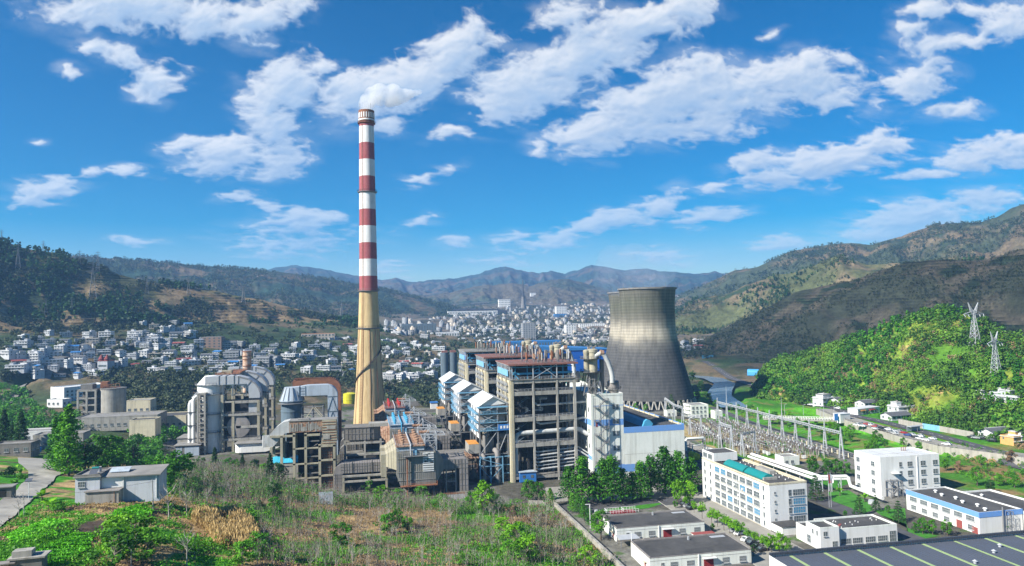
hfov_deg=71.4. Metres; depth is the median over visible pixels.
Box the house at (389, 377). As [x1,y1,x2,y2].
[383,374,395,383]
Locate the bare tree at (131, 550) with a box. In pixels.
[122,532,138,565]
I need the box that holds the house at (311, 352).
[301,348,315,354]
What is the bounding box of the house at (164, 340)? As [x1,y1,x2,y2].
[160,336,172,343]
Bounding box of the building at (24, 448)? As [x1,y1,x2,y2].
[0,439,39,456]
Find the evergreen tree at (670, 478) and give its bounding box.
[663,461,682,493]
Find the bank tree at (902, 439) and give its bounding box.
[899,437,906,445]
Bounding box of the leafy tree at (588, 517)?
[585,508,593,523]
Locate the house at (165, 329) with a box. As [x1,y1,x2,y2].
[159,325,168,331]
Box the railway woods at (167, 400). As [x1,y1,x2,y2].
[99,365,355,410]
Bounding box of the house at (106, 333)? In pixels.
[98,329,113,339]
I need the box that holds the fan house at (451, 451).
[438,449,465,469]
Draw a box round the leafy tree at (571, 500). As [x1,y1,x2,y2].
[567,493,577,512]
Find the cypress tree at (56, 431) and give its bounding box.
[45,413,74,471]
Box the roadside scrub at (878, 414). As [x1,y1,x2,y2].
[751,381,1021,447]
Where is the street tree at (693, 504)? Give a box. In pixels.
[691,501,696,508]
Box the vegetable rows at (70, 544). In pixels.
[37,532,96,564]
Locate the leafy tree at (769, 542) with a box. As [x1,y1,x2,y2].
[764,533,776,551]
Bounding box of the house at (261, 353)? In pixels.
[253,350,267,356]
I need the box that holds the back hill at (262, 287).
[72,256,446,315]
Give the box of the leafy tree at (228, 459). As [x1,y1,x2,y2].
[224,457,231,467]
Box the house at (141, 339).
[138,335,149,341]
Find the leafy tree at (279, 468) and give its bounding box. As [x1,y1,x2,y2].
[270,462,288,483]
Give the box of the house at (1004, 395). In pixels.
[997,388,1021,404]
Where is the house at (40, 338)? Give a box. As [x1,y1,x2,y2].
[29,335,44,342]
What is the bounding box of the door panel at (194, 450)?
[184,446,198,455]
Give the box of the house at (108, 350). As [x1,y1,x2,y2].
[97,347,112,354]
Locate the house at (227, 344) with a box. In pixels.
[222,340,236,349]
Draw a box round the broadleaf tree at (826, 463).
[819,458,832,474]
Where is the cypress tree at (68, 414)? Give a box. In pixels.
[51,404,89,475]
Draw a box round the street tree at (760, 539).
[758,535,763,545]
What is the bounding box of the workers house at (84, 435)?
[33,430,90,449]
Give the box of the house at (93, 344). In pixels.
[91,342,105,347]
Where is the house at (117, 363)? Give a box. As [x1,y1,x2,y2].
[115,360,119,368]
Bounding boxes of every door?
[663,529,671,536]
[704,559,713,565]
[956,519,962,528]
[972,526,977,533]
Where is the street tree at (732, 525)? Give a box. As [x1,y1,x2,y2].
[730,519,739,536]
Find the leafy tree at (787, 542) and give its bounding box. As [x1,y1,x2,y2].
[781,535,792,550]
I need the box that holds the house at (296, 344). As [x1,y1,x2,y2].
[291,341,300,347]
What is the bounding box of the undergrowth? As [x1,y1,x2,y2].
[0,470,620,565]
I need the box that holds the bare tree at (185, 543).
[174,527,196,565]
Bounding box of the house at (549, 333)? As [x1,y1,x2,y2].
[546,332,554,336]
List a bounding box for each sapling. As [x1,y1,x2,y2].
[286,540,299,562]
[309,538,320,558]
[344,540,358,554]
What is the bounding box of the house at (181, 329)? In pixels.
[175,325,187,331]
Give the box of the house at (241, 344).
[237,340,245,348]
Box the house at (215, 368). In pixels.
[201,365,218,372]
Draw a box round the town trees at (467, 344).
[456,303,609,347]
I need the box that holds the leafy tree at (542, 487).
[531,481,545,499]
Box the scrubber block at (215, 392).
[187,375,226,452]
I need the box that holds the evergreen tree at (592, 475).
[584,470,605,502]
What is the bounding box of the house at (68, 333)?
[59,330,71,337]
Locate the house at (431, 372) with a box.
[423,369,437,378]
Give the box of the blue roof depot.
[485,340,560,346]
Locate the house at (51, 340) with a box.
[42,337,56,343]
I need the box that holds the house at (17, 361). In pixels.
[10,359,27,363]
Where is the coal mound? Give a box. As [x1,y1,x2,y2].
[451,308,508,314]
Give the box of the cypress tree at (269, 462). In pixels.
[264,453,276,478]
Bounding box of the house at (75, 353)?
[70,351,81,355]
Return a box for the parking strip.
[818,409,1023,456]
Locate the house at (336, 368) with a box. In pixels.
[331,365,341,370]
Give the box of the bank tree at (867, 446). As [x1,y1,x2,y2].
[863,440,871,448]
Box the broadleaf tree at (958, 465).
[954,460,963,470]
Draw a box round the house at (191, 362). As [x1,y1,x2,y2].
[179,358,200,365]
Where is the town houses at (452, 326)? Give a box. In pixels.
[383,302,609,345]
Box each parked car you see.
[734,530,744,535]
[740,536,751,541]
[746,539,759,544]
[755,546,769,551]
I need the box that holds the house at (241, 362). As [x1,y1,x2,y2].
[239,359,252,365]
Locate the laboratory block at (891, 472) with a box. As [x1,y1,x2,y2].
[854,447,939,498]
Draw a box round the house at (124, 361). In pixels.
[119,356,127,366]
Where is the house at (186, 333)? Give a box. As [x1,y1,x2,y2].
[184,329,195,338]
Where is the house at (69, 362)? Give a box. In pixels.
[64,357,73,367]
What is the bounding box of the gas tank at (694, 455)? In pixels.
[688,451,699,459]
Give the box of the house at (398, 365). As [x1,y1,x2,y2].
[394,362,401,370]
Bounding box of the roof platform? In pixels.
[215,368,247,374]
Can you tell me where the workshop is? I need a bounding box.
[906,486,1022,533]
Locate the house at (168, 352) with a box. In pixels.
[161,349,177,357]
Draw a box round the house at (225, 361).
[218,359,230,363]
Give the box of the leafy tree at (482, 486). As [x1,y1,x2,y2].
[473,480,495,510]
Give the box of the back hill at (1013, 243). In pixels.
[675,204,1023,308]
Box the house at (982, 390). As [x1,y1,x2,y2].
[977,389,989,399]
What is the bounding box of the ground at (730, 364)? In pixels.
[0,294,1023,565]
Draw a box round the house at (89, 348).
[80,346,94,351]
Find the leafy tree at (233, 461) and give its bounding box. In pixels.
[229,459,240,467]
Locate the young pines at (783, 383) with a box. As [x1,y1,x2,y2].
[753,304,1023,427]
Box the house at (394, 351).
[391,348,405,353]
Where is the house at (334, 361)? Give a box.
[326,357,337,365]
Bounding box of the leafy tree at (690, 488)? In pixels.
[683,480,697,502]
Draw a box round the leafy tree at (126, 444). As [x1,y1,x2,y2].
[110,439,135,465]
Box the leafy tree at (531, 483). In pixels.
[520,479,535,498]
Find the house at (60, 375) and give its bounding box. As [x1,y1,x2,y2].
[53,373,65,376]
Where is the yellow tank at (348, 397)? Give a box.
[343,392,354,403]
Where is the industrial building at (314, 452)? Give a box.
[262,417,337,491]
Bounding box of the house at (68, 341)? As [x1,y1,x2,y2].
[57,339,71,344]
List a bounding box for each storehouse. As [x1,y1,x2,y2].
[603,509,704,541]
[631,532,751,565]
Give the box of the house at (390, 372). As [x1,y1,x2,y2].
[383,370,394,375]
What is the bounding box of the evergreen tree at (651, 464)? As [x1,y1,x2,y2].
[641,454,666,495]
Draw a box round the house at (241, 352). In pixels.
[240,348,251,355]
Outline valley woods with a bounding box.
[677,331,714,358]
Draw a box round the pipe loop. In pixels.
[685,437,710,451]
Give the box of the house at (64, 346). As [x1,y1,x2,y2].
[54,343,69,352]
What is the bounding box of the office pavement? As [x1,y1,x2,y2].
[544,482,803,565]
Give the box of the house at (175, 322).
[170,320,178,324]
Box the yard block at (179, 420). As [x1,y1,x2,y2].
[166,411,187,429]
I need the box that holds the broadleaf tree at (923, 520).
[916,517,928,533]
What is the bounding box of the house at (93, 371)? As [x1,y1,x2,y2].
[87,368,105,376]
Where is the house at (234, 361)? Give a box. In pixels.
[228,360,238,365]
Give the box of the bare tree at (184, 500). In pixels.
[176,491,191,514]
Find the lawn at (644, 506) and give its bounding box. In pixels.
[606,503,660,511]
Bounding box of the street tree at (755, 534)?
[751,531,758,540]
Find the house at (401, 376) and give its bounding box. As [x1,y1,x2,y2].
[396,371,405,381]
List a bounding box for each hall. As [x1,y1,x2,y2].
[76,410,166,430]
[401,323,436,333]
[430,332,458,335]
[462,345,606,370]
[553,314,566,316]
[623,404,684,476]
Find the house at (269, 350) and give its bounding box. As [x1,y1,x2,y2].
[264,348,277,354]
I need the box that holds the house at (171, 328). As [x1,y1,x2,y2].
[169,324,175,331]
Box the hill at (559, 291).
[418,279,615,307]
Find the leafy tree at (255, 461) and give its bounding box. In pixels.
[248,459,259,468]
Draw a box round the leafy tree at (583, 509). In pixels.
[578,499,587,520]
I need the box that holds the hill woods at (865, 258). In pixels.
[675,204,1023,310]
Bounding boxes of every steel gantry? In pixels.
[398,394,415,409]
[405,406,425,423]
[412,418,436,440]
[419,424,444,451]
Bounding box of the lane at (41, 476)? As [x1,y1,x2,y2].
[0,457,64,525]
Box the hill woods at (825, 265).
[675,253,986,334]
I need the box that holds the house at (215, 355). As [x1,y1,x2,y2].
[210,352,218,359]
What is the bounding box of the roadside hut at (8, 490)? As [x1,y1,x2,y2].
[0,483,18,497]
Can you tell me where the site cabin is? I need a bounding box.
[518,470,536,482]
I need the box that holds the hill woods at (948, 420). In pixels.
[749,303,1023,449]
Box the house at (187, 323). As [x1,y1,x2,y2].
[183,322,192,325]
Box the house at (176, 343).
[172,342,186,346]
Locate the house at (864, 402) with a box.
[854,399,879,406]
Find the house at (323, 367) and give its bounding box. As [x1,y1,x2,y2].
[316,364,330,370]
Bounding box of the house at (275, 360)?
[271,355,280,367]
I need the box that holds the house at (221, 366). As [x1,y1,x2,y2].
[215,362,236,370]
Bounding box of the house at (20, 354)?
[15,350,25,358]
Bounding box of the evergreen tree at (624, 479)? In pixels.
[614,468,635,501]
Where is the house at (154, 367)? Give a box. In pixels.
[147,365,159,372]
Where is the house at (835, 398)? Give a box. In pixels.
[830,396,848,404]
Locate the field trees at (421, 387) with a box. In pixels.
[380,332,461,406]
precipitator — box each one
[374,398,435,428]
[378,412,449,449]
[379,429,468,496]
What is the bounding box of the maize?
[187,503,261,551]
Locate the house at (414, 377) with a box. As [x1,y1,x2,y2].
[409,372,418,381]
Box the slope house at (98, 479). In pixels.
[73,464,168,503]
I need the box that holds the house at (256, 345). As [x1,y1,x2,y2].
[249,343,259,351]
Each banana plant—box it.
[32,488,54,500]
[41,497,56,509]
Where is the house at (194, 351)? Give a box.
[180,348,196,357]
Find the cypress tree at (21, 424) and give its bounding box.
[12,411,28,440]
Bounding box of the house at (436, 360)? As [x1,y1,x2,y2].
[431,357,439,364]
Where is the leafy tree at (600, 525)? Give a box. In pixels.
[589,509,608,539]
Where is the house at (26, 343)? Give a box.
[14,338,33,347]
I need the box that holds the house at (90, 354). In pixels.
[83,350,95,357]
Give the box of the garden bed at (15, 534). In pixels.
[4,517,75,542]
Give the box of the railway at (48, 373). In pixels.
[2,343,134,403]
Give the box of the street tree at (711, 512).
[706,507,716,522]
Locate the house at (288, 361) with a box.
[281,359,291,363]
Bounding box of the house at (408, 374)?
[404,371,414,378]
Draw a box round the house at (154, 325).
[149,322,159,328]
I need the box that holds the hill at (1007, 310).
[693,249,1023,362]
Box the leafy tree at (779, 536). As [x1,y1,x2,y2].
[773,531,784,551]
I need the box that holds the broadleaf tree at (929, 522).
[927,519,936,534]
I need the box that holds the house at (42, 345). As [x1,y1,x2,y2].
[35,342,49,347]
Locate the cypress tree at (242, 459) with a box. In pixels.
[240,454,245,468]
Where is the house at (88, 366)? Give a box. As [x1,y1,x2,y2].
[81,362,94,370]
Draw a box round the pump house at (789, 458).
[775,453,799,464]
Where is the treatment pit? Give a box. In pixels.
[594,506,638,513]
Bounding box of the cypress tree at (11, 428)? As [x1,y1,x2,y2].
[6,424,15,440]
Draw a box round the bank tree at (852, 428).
[847,424,855,431]
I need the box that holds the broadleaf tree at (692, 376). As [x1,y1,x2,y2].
[689,370,695,381]
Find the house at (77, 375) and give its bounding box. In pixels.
[73,372,82,378]
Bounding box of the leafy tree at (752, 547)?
[750,543,757,555]
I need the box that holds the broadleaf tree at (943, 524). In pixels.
[940,519,952,535]
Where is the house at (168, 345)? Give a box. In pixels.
[164,342,170,349]
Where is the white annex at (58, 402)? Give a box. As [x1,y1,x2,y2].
[47,398,70,407]
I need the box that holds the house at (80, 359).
[71,355,87,363]
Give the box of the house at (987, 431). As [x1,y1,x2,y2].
[978,426,1013,438]
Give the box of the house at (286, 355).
[281,351,298,360]
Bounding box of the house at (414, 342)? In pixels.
[411,340,418,344]
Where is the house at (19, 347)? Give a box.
[3,343,21,350]
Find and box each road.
[560,497,682,511]
[681,354,1023,468]
[684,441,701,452]
[709,407,853,456]
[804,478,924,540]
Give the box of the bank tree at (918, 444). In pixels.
[915,441,922,448]
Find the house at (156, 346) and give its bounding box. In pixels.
[152,341,163,349]
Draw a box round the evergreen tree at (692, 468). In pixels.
[681,456,702,489]
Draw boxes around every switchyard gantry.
[664,397,683,422]
[688,415,702,435]
[716,396,844,458]
[718,422,733,449]
[740,431,757,456]
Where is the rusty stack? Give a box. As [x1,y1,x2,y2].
[242,351,251,392]
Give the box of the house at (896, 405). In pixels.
[887,400,911,411]
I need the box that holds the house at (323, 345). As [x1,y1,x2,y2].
[320,342,331,349]
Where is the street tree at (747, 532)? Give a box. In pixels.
[743,527,750,535]
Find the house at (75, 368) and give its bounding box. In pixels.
[71,365,80,371]
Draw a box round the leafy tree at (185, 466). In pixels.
[160,449,192,486]
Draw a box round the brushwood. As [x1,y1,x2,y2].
[171,463,612,565]
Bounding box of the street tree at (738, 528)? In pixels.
[733,520,744,537]
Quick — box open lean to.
[615,534,639,547]
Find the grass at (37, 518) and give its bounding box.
[0,471,613,565]
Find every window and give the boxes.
[77,482,85,488]
[612,404,618,408]
[613,419,618,423]
[613,431,619,435]
[613,445,619,450]
[649,531,655,535]
[670,562,677,565]
[679,528,685,533]
[687,560,694,565]
[694,527,699,531]
[715,481,719,488]
[715,489,720,496]
[720,468,725,475]
[721,492,726,499]
[721,499,726,506]
[722,557,729,563]
[726,471,731,478]
[727,479,731,486]
[727,495,732,502]
[727,503,732,510]
[733,482,738,489]
[733,490,738,497]
[734,506,739,513]
[739,476,744,483]
[739,555,746,561]
[740,493,745,500]
[740,501,745,508]
[740,509,745,516]
[746,479,751,486]
[746,487,752,495]
[746,496,752,503]
[747,504,752,512]
[747,512,753,520]
[753,482,758,489]
[753,490,759,498]
[753,499,759,507]
[754,507,759,515]
[754,515,760,524]
[793,489,804,495]
[793,497,804,504]
[793,506,805,513]
[794,515,805,521]
[807,534,810,543]
[832,541,837,546]
[841,538,851,545]
[853,537,863,543]
[865,536,875,542]
[878,535,887,541]
[889,530,895,541]
[909,496,916,502]
[920,499,927,506]
[930,503,938,509]
[932,512,937,517]
[942,507,949,513]
[953,511,961,517]
[965,514,974,522]
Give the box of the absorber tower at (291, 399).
[278,377,341,456]
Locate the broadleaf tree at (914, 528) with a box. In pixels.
[911,522,918,532]
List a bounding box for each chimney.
[353,103,384,423]
[521,280,525,307]
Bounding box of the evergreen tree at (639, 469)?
[628,460,652,500]
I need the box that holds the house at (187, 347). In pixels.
[180,343,196,350]
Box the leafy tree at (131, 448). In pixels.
[124,444,141,462]
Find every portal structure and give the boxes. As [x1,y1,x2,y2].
[221,384,262,451]
[231,378,269,434]
[241,373,275,428]
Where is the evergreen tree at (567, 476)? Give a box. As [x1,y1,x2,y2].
[554,466,580,502]
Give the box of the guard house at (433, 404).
[430,401,437,408]
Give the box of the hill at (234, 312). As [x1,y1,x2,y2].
[0,244,337,332]
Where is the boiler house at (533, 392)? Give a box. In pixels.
[495,348,589,482]
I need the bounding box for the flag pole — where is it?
[830,474,833,506]
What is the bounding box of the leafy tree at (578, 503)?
[572,493,583,513]
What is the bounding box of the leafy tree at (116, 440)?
[100,434,126,465]
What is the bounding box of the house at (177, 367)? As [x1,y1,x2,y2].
[170,365,181,371]
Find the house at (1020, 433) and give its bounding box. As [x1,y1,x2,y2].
[1008,429,1023,442]
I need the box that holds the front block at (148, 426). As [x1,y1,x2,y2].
[129,417,160,443]
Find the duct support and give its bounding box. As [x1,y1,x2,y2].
[342,471,387,494]
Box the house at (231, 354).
[223,349,239,359]
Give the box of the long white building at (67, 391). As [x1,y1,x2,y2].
[51,383,99,400]
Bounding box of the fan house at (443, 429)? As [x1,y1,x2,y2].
[426,428,446,431]
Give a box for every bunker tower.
[435,371,466,432]
[447,379,483,448]
[464,390,509,482]
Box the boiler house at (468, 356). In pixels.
[458,340,514,414]
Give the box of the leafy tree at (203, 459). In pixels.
[195,456,205,464]
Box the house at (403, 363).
[397,360,407,366]
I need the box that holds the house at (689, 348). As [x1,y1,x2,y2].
[682,344,691,350]
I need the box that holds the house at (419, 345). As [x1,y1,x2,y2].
[413,343,422,349]
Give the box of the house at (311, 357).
[299,353,314,360]
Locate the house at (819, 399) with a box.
[811,392,833,406]
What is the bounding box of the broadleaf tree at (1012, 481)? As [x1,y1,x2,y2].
[1007,471,1020,487]
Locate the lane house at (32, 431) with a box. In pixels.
[21,427,50,439]
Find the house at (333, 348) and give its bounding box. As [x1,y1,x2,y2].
[330,346,340,351]
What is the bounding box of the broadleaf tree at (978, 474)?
[969,466,982,485]
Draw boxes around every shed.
[173,433,202,456]
[447,310,497,314]
[691,531,714,534]
[747,369,758,375]
[769,530,1023,565]
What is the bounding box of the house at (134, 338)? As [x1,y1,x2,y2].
[126,335,137,342]
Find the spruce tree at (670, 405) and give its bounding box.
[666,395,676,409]
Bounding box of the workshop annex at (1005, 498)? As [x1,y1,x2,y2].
[963,489,1023,529]
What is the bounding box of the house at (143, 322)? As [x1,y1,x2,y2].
[139,320,146,325]
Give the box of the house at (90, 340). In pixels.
[86,335,100,344]
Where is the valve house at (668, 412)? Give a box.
[664,409,676,416]
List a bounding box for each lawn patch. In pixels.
[805,474,847,487]
[828,490,872,512]
[875,508,936,538]
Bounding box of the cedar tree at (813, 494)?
[807,475,826,500]
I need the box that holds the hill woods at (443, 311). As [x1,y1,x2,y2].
[71,253,465,317]
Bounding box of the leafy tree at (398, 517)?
[392,508,402,524]
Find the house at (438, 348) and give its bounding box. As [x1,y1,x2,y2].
[432,344,445,350]
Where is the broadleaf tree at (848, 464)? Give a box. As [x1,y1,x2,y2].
[838,460,850,474]
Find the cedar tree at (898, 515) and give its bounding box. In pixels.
[891,501,905,522]
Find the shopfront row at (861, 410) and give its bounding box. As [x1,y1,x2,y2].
[848,405,879,414]
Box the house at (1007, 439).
[999,430,1022,445]
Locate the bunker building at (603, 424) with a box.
[562,380,624,477]
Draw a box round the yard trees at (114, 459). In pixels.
[76,423,187,468]
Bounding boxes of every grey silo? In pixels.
[440,350,448,376]
[449,350,456,373]
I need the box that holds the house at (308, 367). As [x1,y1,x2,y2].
[301,364,312,373]
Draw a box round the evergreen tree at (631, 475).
[626,471,643,499]
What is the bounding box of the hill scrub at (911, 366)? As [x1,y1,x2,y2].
[768,311,1023,432]
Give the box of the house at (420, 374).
[412,371,424,379]
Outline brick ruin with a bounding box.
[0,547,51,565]
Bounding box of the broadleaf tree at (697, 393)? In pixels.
[694,391,699,400]
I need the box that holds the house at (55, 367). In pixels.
[48,363,59,371]
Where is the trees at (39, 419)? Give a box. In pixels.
[0,382,83,438]
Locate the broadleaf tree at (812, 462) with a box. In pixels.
[806,456,818,472]
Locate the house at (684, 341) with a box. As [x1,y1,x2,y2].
[680,340,688,346]
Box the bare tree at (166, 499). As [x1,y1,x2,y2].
[152,484,175,519]
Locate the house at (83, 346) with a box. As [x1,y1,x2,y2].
[79,344,89,349]
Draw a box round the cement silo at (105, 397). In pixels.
[77,381,126,415]
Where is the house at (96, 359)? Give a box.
[94,354,110,361]
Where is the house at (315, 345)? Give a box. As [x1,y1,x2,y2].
[308,342,319,348]
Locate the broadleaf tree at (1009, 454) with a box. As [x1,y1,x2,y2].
[1005,450,1017,462]
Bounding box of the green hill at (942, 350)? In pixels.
[767,312,1023,426]
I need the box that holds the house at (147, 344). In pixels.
[139,342,151,347]
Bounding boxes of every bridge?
[747,453,883,499]
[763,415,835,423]
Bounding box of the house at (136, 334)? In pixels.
[129,332,140,336]
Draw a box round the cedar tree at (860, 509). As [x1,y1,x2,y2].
[851,492,865,514]
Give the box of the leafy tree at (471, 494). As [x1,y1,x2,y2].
[465,491,477,506]
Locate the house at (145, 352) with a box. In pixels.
[138,348,152,357]
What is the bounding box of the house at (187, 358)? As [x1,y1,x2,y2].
[176,357,191,360]
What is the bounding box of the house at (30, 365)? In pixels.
[18,361,31,373]
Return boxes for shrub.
[0,466,17,475]
[10,472,27,482]
[48,500,67,511]
[94,542,105,550]
[252,500,265,510]
[450,552,470,564]
[504,504,516,515]
[507,516,518,532]
[523,512,534,523]
[535,504,545,515]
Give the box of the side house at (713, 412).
[711,410,722,418]
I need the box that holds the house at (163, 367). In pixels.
[158,366,170,371]
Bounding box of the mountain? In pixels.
[267,265,725,295]
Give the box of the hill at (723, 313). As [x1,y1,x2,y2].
[675,255,967,333]
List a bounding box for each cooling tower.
[598,292,620,387]
[613,282,696,410]
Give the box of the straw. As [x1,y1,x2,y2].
[0,471,607,565]
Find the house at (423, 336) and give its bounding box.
[420,333,429,338]
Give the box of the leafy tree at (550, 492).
[546,488,556,506]
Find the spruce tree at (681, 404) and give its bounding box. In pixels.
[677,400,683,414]
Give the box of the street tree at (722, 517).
[719,513,727,523]
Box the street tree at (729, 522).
[725,516,733,532]
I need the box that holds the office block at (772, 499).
[702,448,807,535]
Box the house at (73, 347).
[68,345,79,350]
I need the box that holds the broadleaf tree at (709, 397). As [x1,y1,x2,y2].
[706,393,712,402]
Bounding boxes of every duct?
[205,374,262,399]
[217,370,269,392]
[228,366,275,386]
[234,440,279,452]
[334,459,387,494]
[339,441,383,461]
[339,457,379,462]
[340,438,377,453]
[344,421,387,480]
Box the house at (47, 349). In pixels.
[38,345,52,354]
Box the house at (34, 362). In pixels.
[24,359,41,367]
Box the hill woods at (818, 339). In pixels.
[692,249,1023,362]
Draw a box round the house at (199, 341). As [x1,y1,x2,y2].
[194,337,202,345]
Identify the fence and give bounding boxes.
[7,479,153,508]
[443,492,464,501]
[719,416,853,458]
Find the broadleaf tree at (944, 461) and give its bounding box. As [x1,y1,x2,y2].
[939,457,949,470]
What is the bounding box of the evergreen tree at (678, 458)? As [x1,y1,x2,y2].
[663,449,696,493]
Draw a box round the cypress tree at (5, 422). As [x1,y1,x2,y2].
[0,410,13,441]
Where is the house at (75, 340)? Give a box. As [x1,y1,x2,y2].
[74,337,85,343]
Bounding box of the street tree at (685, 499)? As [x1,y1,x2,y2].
[682,496,689,507]
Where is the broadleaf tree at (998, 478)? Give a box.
[994,473,1003,485]
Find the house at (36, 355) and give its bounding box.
[25,350,44,360]
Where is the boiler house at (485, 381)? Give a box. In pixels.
[475,344,538,444]
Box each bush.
[89,526,144,565]
[92,511,143,553]
[102,514,132,539]
[122,512,158,540]
[127,527,172,560]
[224,539,258,565]
[247,531,273,555]
[266,496,285,513]
[328,522,351,541]
[361,480,376,491]
[372,485,390,499]
[372,512,398,533]
[391,488,404,495]
[414,485,429,500]
[487,494,500,509]
[492,515,513,538]
[497,521,525,547]
[499,539,519,559]
[515,533,539,560]
[577,544,597,563]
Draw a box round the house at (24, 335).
[18,333,29,339]
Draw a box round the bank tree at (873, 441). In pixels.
[870,438,877,448]
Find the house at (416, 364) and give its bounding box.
[411,362,423,367]
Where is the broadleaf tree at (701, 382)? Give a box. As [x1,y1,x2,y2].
[697,380,705,392]
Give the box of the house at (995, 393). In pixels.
[989,387,1006,400]
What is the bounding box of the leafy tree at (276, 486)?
[266,481,281,497]
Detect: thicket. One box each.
[168,461,551,515]
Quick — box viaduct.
[451,300,513,304]
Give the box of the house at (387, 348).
[381,345,390,351]
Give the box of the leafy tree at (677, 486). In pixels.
[670,479,684,502]
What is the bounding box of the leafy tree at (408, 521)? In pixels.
[401,516,412,530]
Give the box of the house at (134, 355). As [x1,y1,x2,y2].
[126,351,139,359]
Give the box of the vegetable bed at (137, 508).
[110,503,154,516]
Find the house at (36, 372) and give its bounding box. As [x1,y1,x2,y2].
[29,366,44,378]
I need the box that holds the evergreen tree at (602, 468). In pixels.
[588,457,620,502]
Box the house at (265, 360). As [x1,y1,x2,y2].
[254,355,271,366]
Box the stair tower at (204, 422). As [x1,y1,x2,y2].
[197,392,207,454]
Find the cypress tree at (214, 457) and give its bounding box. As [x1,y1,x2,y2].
[209,447,218,466]
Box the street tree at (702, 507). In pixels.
[697,501,706,518]
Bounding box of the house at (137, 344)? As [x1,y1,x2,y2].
[134,340,151,346]
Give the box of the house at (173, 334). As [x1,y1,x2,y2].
[169,331,183,337]
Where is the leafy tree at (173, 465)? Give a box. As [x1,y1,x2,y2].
[148,455,181,486]
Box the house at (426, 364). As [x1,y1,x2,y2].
[420,362,428,367]
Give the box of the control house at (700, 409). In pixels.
[683,402,708,417]
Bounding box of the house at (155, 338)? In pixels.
[146,335,159,342]
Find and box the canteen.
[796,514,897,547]
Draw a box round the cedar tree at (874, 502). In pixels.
[870,495,881,509]
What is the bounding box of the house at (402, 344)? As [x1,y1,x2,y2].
[398,342,406,346]
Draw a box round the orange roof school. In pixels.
[301,333,334,339]
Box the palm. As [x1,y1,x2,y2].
[859,492,872,501]
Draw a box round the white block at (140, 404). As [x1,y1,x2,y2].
[126,398,155,411]
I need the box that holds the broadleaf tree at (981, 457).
[976,454,984,464]
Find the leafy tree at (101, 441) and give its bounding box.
[87,433,115,466]
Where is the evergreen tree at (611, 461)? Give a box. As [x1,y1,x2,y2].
[595,454,627,503]
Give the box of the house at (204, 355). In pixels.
[200,353,214,360]
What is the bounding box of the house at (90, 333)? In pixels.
[82,329,96,337]
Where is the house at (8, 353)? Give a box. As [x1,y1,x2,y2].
[0,347,18,359]
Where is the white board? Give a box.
[319,492,332,503]
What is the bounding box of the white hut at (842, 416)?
[833,412,849,422]
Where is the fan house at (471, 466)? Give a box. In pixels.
[462,451,474,478]
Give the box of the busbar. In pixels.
[682,409,826,449]
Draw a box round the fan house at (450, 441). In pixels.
[434,432,451,449]
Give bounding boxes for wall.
[403,400,448,405]
[529,500,553,505]
[554,502,623,565]
[816,408,1023,464]
[898,419,973,435]
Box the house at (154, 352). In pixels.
[149,350,162,358]
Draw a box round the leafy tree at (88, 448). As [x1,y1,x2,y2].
[70,438,103,468]
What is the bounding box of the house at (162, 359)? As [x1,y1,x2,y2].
[153,355,167,364]
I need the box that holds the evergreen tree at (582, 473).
[564,455,599,502]
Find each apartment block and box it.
[202,336,224,349]
[498,299,509,307]
[521,323,535,339]
[555,306,566,313]
[564,324,575,334]
[578,323,604,327]
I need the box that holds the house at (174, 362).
[165,359,178,365]
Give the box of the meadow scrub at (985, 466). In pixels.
[946,440,1023,484]
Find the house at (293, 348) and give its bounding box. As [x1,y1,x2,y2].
[289,346,295,352]
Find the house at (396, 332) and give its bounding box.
[391,330,401,334]
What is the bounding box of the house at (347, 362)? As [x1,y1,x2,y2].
[341,359,352,367]
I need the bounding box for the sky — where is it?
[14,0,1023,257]
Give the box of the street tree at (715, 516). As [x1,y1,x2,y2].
[711,510,719,526]
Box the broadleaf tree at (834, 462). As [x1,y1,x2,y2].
[829,458,841,474]
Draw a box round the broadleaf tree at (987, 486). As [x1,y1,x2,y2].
[985,480,994,489]
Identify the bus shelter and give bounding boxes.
[907,425,923,430]
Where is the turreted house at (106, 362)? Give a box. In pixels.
[97,354,114,373]
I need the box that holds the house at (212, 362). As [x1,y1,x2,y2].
[207,358,217,364]
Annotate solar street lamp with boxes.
[25,478,32,499]
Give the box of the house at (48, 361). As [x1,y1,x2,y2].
[41,356,63,366]
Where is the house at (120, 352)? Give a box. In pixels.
[114,349,125,356]
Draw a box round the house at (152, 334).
[147,332,161,337]
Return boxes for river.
[688,375,745,406]
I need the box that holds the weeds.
[1,473,605,565]
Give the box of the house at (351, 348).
[348,344,357,351]
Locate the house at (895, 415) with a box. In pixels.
[880,411,912,420]
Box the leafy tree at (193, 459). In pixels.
[177,452,197,482]
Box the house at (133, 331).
[126,329,146,336]
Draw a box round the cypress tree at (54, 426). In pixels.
[41,417,65,469]
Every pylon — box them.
[15,243,22,270]
[86,262,99,298]
[145,276,149,292]
[239,283,250,303]
[963,303,983,346]
[987,331,1002,374]
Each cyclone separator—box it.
[519,338,543,358]
[547,342,580,382]
[579,345,620,395]
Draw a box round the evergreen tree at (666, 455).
[651,446,687,493]
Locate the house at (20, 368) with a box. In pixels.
[4,362,29,372]
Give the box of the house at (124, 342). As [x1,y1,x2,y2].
[117,341,128,348]
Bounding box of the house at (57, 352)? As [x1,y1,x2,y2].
[49,348,62,356]
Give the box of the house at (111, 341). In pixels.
[105,338,115,345]
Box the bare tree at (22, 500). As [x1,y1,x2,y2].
[14,493,30,514]
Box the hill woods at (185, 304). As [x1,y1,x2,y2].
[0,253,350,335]

